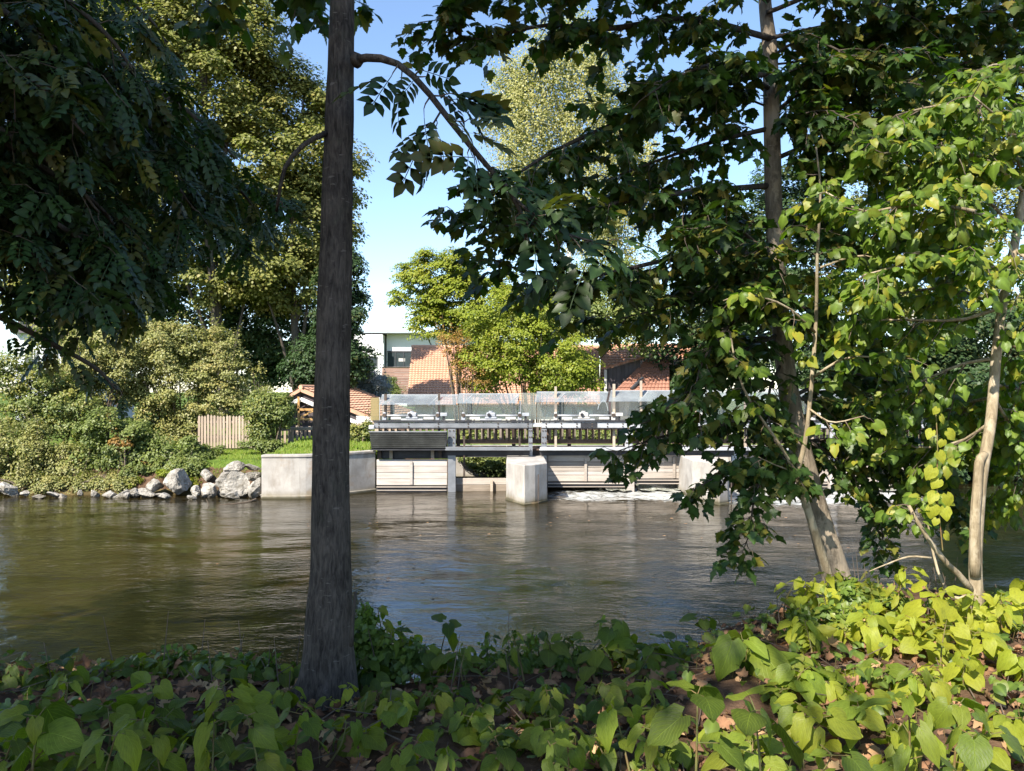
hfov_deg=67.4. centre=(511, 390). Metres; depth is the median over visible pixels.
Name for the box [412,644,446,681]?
heart leaved plant
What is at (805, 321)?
forked sapling
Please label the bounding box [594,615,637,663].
heart leaved plant
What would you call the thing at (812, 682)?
heart leaved plant
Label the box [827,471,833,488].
gate post
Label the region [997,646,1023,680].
heart leaved plant
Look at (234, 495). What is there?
boulder
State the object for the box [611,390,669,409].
glass screen
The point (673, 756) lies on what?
heart leaved plant
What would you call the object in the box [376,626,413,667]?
narrow leaved plant
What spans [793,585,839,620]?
heart leaved plant
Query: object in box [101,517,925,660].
floating leaves
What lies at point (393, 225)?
sky
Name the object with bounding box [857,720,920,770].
heart leaved plant
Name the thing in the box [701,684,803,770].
heart leaved plant
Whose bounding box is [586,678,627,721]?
heart leaved plant
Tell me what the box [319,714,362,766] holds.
heart leaved plant
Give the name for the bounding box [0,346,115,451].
elder shrub
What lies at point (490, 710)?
heart leaved plant
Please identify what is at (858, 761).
heart leaved plant
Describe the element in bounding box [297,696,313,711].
narrow leaved plant
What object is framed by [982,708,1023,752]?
heart leaved plant
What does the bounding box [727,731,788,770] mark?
heart leaved plant
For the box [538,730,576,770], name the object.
narrow leaved plant
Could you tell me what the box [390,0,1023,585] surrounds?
maple tree
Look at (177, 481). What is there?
boulder
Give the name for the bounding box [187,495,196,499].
boulder
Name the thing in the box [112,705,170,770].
heart leaved plant
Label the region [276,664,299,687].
heart leaved plant
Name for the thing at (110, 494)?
boulder
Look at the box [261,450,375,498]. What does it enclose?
wing wall
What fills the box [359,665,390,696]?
heart leaved plant
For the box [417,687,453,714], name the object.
heart leaved plant
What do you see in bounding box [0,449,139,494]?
waterline scrub
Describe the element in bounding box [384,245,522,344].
yellow tree
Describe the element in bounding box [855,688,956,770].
narrow leaved plant
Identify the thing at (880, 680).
heart leaved plant
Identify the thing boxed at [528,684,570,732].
narrow leaved plant
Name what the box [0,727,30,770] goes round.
heart leaved plant
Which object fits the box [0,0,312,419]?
overhanging ash
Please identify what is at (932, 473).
hanging vine
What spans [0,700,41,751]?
heart leaved plant
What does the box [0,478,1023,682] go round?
water
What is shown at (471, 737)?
heart leaved plant
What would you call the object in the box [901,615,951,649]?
heart leaved plant
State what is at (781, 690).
heart leaved plant
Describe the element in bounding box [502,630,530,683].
narrow leaved plant
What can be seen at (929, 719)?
narrow leaved plant
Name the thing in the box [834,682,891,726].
heart leaved plant
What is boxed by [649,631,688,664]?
heart leaved plant
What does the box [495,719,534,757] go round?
heart leaved plant
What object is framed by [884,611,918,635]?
heart leaved plant
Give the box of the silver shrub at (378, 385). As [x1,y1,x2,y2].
[351,358,394,398]
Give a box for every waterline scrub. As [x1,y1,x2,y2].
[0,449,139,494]
[118,445,205,479]
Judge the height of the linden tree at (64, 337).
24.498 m
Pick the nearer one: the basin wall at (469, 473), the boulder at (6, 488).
the boulder at (6, 488)
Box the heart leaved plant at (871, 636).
[845,602,894,658]
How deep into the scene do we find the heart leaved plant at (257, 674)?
4.31 m
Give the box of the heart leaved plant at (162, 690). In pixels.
[116,671,184,735]
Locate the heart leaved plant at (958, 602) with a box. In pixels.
[930,596,973,626]
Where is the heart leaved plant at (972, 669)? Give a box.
[943,651,984,692]
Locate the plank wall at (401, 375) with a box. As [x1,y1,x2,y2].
[382,368,409,402]
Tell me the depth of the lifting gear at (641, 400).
25.20 m
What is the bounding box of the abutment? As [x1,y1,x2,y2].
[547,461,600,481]
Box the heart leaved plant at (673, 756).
[658,740,694,770]
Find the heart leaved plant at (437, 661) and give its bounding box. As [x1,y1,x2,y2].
[431,648,472,684]
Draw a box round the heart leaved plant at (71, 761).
[54,752,111,770]
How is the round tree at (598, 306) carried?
on the ground at (728, 684)
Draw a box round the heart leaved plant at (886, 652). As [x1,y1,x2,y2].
[878,631,907,660]
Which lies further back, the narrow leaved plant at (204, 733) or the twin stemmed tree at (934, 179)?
the twin stemmed tree at (934, 179)
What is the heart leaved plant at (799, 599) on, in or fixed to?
on the ground at (728, 684)
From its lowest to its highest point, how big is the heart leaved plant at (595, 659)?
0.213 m
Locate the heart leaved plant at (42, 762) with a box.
[6,733,94,770]
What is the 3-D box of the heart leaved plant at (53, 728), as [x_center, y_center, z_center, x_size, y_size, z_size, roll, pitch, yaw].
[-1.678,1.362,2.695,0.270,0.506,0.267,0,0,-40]
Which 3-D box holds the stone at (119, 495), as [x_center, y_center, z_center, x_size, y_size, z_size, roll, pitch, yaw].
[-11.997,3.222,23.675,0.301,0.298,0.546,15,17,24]
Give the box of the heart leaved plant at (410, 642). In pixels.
[389,634,422,676]
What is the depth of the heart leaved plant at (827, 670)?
4.12 m
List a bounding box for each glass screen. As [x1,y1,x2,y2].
[371,397,379,419]
[381,394,458,419]
[459,393,520,419]
[541,393,607,419]
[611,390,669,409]
[766,389,824,413]
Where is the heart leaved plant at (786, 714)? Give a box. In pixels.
[774,692,829,740]
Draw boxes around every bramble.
[156,643,281,684]
[354,601,428,686]
[469,632,602,677]
[779,583,866,638]
[824,568,909,616]
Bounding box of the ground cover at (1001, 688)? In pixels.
[0,580,1023,770]
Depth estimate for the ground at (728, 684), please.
3.97 m
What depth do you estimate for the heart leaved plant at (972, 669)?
4.10 m
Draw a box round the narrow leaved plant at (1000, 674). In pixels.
[992,670,1023,682]
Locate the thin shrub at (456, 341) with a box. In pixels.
[435,313,492,431]
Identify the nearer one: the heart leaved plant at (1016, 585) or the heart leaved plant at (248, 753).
the heart leaved plant at (248, 753)
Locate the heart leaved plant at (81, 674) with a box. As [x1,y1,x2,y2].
[41,665,89,698]
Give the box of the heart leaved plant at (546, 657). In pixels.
[535,635,570,678]
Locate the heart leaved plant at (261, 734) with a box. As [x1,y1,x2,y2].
[216,703,285,770]
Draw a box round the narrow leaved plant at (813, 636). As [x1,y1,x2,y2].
[791,616,820,653]
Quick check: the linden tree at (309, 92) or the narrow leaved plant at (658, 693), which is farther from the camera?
the linden tree at (309, 92)
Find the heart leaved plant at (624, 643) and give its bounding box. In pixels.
[606,634,680,667]
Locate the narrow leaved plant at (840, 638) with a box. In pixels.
[836,629,860,643]
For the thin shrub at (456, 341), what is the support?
on the ground at (728, 684)
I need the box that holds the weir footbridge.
[373,420,923,491]
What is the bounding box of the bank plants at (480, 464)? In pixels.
[456,430,506,477]
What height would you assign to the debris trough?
1.115 m
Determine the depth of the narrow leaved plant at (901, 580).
5.20 m
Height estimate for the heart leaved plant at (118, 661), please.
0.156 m
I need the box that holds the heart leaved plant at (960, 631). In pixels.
[914,606,970,673]
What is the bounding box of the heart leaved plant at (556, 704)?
[531,682,566,720]
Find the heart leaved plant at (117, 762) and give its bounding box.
[76,745,159,770]
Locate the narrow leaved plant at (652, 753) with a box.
[627,722,688,770]
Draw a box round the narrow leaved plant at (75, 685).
[42,678,89,711]
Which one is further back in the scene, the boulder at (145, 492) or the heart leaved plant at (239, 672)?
the boulder at (145, 492)
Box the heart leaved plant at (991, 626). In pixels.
[969,615,999,643]
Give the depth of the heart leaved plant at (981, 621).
4.89 m
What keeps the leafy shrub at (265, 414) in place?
on the ground at (728, 684)
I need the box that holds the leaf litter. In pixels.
[0,583,1023,770]
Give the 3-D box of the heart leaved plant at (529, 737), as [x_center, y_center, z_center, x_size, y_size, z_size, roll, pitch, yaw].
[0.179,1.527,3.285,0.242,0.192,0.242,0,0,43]
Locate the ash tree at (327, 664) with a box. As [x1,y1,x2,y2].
[275,0,660,710]
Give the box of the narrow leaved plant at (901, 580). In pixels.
[882,565,928,614]
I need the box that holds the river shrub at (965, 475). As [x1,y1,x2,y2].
[904,403,1022,485]
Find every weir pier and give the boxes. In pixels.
[505,456,547,504]
[671,455,731,504]
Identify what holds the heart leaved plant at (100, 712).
on the ground at (728, 684)
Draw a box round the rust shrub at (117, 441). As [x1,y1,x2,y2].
[105,410,156,472]
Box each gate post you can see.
[626,471,634,491]
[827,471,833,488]
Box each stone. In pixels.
[20,490,29,495]
[47,492,58,497]
[58,494,66,497]
[113,489,130,497]
[123,492,129,498]
[130,488,139,497]
[192,491,199,495]
[220,490,229,497]
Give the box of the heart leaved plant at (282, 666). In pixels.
[247,662,293,681]
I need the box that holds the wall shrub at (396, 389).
[382,374,407,401]
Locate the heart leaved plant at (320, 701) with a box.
[314,696,340,711]
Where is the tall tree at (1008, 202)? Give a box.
[797,26,1023,419]
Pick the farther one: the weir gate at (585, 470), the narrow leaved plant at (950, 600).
the weir gate at (585, 470)
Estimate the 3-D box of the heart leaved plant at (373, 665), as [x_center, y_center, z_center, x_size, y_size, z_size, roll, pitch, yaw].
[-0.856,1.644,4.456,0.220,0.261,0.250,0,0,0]
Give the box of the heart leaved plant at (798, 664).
[748,658,803,675]
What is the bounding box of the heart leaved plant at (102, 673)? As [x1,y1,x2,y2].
[89,660,118,680]
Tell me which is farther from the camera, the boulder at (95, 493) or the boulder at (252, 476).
the boulder at (252, 476)
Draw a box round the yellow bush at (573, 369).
[447,275,606,431]
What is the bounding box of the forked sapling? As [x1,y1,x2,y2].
[703,147,939,585]
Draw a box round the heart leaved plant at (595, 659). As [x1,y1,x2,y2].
[576,643,611,685]
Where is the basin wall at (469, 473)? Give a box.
[456,445,922,477]
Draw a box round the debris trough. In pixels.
[369,425,447,458]
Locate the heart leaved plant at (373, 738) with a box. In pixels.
[337,721,386,757]
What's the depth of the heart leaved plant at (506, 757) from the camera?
3.10 m
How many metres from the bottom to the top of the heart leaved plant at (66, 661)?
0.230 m
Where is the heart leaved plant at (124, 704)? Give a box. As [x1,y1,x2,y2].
[72,694,137,757]
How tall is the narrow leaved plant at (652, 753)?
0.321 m
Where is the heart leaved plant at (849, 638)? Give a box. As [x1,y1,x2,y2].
[832,622,863,644]
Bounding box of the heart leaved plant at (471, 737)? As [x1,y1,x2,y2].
[424,706,480,745]
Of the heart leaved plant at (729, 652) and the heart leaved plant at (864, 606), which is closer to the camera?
the heart leaved plant at (729, 652)
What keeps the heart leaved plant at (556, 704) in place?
on the ground at (728, 684)
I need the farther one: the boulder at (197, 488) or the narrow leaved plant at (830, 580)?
the boulder at (197, 488)
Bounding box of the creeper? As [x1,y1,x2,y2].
[121,468,202,489]
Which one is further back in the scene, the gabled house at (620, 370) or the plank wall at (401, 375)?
the plank wall at (401, 375)
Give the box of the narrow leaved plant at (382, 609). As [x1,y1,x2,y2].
[362,605,394,664]
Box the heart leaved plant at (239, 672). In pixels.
[211,659,247,687]
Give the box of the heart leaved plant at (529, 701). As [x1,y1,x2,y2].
[500,691,547,720]
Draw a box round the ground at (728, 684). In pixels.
[0,392,1023,770]
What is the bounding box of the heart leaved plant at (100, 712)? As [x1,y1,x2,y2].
[68,703,109,723]
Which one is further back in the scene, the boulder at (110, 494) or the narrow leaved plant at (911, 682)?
the boulder at (110, 494)
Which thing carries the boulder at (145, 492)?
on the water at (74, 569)
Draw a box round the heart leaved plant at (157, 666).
[148,659,177,678]
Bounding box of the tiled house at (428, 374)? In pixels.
[407,345,599,422]
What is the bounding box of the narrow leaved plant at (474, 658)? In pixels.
[441,643,485,683]
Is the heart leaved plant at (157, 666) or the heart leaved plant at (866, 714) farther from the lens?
the heart leaved plant at (157, 666)
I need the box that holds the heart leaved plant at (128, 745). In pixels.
[77,720,142,770]
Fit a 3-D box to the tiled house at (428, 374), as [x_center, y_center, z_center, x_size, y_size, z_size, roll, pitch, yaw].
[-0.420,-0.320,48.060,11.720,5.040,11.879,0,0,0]
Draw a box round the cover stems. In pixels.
[14,589,1023,770]
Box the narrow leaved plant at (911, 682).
[895,667,932,709]
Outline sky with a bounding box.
[0,0,1023,391]
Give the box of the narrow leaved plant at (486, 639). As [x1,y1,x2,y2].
[479,632,500,657]
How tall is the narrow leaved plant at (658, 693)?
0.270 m
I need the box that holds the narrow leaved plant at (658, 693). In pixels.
[623,677,669,714]
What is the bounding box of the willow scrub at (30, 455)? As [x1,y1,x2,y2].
[0,401,95,485]
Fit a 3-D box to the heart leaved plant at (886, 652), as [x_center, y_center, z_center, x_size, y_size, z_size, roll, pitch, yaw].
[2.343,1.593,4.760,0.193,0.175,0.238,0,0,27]
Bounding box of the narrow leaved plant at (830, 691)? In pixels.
[823,676,846,705]
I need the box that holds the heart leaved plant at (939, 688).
[891,667,951,705]
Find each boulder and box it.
[0,482,18,496]
[32,494,45,498]
[91,490,99,496]
[102,490,116,497]
[138,488,155,497]
[146,478,163,492]
[158,493,170,498]
[163,468,191,494]
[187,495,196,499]
[190,485,201,495]
[200,469,213,481]
[201,482,217,497]
[215,471,249,497]
[223,460,245,471]
[225,491,239,499]
[245,464,260,470]
[245,472,260,480]
[248,477,261,497]
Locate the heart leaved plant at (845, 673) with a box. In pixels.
[836,668,870,690]
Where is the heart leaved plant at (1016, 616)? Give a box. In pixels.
[973,601,1022,636]
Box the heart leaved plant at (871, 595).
[853,581,890,614]
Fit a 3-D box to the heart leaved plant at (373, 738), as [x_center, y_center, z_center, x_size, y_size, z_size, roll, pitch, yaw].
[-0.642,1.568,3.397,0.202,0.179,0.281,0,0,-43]
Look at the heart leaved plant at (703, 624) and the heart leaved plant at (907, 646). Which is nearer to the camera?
the heart leaved plant at (907, 646)
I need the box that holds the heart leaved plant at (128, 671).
[111,661,152,678]
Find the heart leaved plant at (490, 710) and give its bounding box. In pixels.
[463,699,500,730]
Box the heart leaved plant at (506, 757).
[476,721,523,770]
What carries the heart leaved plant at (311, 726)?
on the ground at (728, 684)
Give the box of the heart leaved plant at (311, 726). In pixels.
[261,703,328,770]
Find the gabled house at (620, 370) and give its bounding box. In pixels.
[593,343,689,419]
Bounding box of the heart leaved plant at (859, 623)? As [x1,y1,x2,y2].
[854,613,879,627]
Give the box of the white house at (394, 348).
[354,326,473,405]
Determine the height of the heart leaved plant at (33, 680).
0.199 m
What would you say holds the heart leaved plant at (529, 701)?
on the ground at (728, 684)
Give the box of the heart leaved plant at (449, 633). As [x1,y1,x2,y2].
[427,613,461,651]
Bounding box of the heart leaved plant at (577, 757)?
[550,724,591,770]
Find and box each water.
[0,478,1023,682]
[602,481,627,490]
[636,478,679,491]
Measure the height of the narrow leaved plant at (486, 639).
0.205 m
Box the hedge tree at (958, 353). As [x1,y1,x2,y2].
[795,303,1023,418]
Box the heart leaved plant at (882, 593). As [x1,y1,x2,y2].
[879,589,901,616]
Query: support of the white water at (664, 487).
on the water at (74, 569)
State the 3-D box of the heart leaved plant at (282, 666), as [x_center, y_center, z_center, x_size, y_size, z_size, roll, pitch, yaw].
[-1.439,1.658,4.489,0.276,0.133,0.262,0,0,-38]
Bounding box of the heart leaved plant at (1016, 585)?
[1004,578,1023,623]
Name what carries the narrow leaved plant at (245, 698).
on the ground at (728, 684)
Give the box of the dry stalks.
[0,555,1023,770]
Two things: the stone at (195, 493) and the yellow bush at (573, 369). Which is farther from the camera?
the yellow bush at (573, 369)
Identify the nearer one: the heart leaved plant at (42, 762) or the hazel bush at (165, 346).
the heart leaved plant at (42, 762)
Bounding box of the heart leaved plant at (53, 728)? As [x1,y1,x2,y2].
[0,700,83,770]
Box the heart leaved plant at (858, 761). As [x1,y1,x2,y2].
[809,735,873,770]
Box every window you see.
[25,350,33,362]
[368,356,376,366]
[387,351,410,366]
[630,377,643,389]
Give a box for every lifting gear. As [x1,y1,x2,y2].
[382,393,446,450]
[461,411,528,475]
[554,384,622,450]
[640,381,701,450]
[744,395,820,450]
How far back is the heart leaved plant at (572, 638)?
4.67 m
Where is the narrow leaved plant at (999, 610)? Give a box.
[983,590,1023,643]
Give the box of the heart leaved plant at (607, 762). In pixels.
[578,732,616,770]
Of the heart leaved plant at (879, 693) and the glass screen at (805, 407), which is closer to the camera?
the heart leaved plant at (879, 693)
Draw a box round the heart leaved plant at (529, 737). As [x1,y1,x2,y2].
[515,714,573,766]
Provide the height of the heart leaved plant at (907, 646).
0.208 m
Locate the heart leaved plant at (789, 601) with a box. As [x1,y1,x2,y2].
[767,576,808,617]
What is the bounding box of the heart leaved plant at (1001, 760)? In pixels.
[945,725,1023,770]
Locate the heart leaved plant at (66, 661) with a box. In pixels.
[28,647,78,686]
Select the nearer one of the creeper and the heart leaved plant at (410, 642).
the heart leaved plant at (410, 642)
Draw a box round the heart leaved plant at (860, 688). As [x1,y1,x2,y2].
[845,682,893,716]
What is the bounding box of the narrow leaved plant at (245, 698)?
[196,678,255,736]
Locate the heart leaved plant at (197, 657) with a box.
[169,654,208,669]
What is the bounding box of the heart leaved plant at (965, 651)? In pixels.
[956,626,1008,659]
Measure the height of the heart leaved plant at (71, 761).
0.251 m
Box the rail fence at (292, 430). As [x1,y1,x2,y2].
[278,422,373,442]
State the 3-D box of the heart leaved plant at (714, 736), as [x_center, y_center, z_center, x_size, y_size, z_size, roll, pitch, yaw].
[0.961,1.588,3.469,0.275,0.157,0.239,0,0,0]
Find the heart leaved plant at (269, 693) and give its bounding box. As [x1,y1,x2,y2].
[250,681,305,713]
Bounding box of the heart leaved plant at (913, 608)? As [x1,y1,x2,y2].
[900,580,973,637]
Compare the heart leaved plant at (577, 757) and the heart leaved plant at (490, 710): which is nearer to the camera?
the heart leaved plant at (577, 757)
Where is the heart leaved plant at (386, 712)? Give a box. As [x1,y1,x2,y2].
[375,691,417,728]
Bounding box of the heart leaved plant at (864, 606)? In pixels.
[850,603,873,621]
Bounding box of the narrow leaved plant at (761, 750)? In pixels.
[743,736,776,762]
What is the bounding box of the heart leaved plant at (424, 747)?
[399,729,457,770]
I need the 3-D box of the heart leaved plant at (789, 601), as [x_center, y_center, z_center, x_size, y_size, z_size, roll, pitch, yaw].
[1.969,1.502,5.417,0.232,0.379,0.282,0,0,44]
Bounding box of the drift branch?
[206,498,256,505]
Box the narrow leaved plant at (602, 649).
[597,645,621,662]
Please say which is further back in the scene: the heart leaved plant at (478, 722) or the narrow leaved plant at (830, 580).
the narrow leaved plant at (830, 580)
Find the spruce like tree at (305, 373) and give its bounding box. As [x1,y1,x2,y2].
[274,243,383,389]
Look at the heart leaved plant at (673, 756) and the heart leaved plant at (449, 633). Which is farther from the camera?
the heart leaved plant at (449, 633)
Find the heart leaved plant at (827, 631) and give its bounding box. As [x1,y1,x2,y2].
[799,621,837,651]
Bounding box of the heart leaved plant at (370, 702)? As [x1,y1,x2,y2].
[356,682,403,717]
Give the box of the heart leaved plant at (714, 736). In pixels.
[693,725,749,755]
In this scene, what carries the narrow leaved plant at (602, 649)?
on the ground at (728, 684)
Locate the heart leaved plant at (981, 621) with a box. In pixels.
[954,612,997,638]
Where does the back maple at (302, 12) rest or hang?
on the ground at (728, 684)
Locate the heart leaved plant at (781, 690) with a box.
[759,678,815,714]
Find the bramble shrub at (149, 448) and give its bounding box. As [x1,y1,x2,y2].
[57,404,219,472]
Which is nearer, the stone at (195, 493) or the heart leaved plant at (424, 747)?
the heart leaved plant at (424, 747)
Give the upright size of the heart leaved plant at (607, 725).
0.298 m
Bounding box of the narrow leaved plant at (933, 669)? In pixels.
[915,662,961,683]
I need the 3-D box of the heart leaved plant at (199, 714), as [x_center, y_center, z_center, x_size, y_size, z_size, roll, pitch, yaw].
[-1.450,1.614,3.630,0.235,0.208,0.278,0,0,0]
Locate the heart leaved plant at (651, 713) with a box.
[645,706,682,730]
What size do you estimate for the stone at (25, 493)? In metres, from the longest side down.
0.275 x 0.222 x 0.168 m
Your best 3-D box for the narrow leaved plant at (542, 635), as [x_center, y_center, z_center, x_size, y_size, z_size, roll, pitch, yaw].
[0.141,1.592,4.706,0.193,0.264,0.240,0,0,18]
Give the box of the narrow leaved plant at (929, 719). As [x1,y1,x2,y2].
[898,707,946,770]
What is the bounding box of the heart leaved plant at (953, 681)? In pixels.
[930,674,965,694]
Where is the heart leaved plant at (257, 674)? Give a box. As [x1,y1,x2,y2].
[225,665,264,684]
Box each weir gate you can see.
[376,459,446,491]
[456,478,505,490]
[547,456,625,486]
[634,456,678,483]
[738,456,827,486]
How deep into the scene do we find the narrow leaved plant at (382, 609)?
4.60 m
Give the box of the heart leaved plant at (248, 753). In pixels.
[238,741,294,770]
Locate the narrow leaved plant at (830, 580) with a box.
[814,572,842,601]
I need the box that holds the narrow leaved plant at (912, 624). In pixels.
[894,613,928,656]
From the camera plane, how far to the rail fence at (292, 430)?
28.42 m
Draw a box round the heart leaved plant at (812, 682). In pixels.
[767,662,829,704]
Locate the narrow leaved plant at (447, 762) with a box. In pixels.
[435,745,480,770]
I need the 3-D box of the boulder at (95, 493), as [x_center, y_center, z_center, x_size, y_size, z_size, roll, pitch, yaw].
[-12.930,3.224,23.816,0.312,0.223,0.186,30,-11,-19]
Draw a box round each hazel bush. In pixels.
[30,322,152,442]
[90,306,274,444]
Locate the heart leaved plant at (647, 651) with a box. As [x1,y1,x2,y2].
[626,643,673,681]
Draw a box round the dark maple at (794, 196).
[640,158,868,396]
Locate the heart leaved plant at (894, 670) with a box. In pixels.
[858,660,908,687]
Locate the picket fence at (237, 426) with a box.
[197,414,281,447]
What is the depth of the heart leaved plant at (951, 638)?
4.80 m
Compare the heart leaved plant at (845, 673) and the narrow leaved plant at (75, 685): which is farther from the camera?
the heart leaved plant at (845, 673)
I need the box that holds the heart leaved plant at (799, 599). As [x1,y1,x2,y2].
[790,577,829,609]
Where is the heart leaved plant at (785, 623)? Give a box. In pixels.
[775,617,822,644]
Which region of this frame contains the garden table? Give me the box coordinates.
[356,416,372,422]
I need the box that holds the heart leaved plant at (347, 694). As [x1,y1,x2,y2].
[338,682,358,710]
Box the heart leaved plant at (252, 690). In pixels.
[210,683,258,712]
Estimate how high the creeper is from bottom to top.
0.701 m
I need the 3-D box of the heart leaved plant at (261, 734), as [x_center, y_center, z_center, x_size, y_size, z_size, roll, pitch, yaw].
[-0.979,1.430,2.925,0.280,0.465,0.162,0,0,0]
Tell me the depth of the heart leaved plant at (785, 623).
4.84 m
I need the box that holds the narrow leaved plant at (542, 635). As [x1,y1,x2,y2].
[521,627,550,655]
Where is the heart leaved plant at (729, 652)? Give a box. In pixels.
[699,624,790,681]
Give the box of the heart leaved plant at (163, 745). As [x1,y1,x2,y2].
[112,727,186,770]
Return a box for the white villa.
[16,318,133,419]
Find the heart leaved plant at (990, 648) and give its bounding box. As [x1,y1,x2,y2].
[969,631,1012,661]
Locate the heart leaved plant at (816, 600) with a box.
[785,596,825,612]
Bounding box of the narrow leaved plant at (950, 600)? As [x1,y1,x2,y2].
[926,587,955,629]
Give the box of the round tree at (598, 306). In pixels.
[507,255,686,418]
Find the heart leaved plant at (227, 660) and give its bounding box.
[187,655,234,681]
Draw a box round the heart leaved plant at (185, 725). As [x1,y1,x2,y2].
[132,697,195,754]
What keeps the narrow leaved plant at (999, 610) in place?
on the ground at (728, 684)
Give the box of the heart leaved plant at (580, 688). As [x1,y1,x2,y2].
[574,679,607,705]
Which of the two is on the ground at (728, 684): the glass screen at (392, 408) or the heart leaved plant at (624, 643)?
the heart leaved plant at (624, 643)
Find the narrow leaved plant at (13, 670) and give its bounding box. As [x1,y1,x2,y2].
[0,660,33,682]
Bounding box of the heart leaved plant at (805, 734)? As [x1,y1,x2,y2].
[785,706,862,753]
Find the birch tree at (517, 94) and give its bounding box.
[475,3,665,343]
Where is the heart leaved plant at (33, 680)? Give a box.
[20,670,55,692]
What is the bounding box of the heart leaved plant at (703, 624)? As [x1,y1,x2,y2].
[679,613,716,631]
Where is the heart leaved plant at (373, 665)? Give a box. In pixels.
[355,650,379,691]
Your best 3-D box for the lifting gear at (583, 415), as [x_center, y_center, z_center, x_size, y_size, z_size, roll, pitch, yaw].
[2.491,0.921,25.120,2.261,2.261,0.300,0,0,0]
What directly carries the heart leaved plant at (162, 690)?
on the ground at (728, 684)
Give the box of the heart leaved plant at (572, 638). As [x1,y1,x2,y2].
[550,632,591,650]
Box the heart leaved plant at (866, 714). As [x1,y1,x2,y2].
[827,700,885,749]
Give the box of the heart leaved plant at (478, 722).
[448,711,494,743]
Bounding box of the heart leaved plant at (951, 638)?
[919,617,953,641]
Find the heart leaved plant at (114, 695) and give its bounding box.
[102,688,152,720]
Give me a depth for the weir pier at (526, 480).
22.51 m
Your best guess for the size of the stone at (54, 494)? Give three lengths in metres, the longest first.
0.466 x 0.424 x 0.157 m
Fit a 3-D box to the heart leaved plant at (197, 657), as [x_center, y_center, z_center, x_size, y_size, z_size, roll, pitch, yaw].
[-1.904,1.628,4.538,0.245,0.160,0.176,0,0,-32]
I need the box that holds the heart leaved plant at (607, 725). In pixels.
[596,696,642,770]
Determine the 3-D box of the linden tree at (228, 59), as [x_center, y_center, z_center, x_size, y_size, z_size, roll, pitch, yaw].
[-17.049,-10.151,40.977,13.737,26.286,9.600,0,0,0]
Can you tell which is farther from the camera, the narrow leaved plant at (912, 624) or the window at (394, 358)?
the window at (394, 358)
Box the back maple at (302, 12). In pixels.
[173,0,382,68]
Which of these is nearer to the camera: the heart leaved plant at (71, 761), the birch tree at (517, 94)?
the heart leaved plant at (71, 761)
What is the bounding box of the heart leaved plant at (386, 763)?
[376,743,419,770]
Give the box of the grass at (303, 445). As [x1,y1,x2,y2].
[87,436,377,477]
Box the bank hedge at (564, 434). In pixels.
[460,427,825,438]
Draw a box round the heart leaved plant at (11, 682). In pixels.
[0,671,22,691]
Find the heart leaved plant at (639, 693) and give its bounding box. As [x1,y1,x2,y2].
[609,670,650,715]
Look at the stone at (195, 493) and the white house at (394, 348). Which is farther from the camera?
the white house at (394, 348)
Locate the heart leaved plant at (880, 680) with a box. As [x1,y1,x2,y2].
[869,677,900,691]
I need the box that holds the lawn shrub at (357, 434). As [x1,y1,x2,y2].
[350,405,381,441]
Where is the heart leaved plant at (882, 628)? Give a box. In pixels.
[879,624,901,634]
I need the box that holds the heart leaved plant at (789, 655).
[742,644,800,675]
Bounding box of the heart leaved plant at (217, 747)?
[151,737,225,770]
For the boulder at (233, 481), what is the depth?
23.60 m
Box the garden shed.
[289,385,417,435]
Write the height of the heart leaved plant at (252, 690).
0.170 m
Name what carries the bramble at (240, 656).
on the ground at (728, 684)
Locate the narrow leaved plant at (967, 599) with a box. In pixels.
[952,593,996,629]
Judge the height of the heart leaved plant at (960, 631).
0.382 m
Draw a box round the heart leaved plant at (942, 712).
[927,696,989,770]
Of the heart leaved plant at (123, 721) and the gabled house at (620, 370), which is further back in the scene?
the gabled house at (620, 370)
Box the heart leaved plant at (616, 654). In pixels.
[611,644,634,673]
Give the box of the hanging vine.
[924,406,955,549]
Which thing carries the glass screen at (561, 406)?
attached to the lifting gear at (583, 415)
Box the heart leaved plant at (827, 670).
[793,656,846,687]
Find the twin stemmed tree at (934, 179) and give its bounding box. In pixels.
[778,54,1023,608]
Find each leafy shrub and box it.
[186,437,287,454]
[237,372,301,453]
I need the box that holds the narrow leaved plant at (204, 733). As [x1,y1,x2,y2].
[174,712,250,770]
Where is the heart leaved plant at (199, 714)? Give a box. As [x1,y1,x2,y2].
[186,708,227,744]
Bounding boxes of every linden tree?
[0,5,194,409]
[86,0,320,427]
[221,50,380,404]
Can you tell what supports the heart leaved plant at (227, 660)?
on the ground at (728, 684)
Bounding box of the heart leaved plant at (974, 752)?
[940,724,992,770]
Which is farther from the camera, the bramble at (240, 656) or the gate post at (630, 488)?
the gate post at (630, 488)
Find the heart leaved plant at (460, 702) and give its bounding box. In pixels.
[432,686,475,711]
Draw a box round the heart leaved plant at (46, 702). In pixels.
[15,695,55,723]
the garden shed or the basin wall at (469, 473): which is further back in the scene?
the garden shed
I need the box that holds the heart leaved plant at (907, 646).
[897,634,948,664]
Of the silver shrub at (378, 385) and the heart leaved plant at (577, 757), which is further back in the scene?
the silver shrub at (378, 385)
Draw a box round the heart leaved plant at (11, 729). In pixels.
[0,723,73,765]
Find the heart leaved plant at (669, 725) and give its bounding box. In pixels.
[647,679,744,770]
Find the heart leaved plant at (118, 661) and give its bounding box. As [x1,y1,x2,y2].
[110,653,153,671]
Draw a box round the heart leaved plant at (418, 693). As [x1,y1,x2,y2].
[377,690,430,707]
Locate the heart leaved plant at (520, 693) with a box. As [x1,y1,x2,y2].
[483,687,530,715]
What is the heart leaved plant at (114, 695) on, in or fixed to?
on the ground at (728, 684)
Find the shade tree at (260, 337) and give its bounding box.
[18,246,365,405]

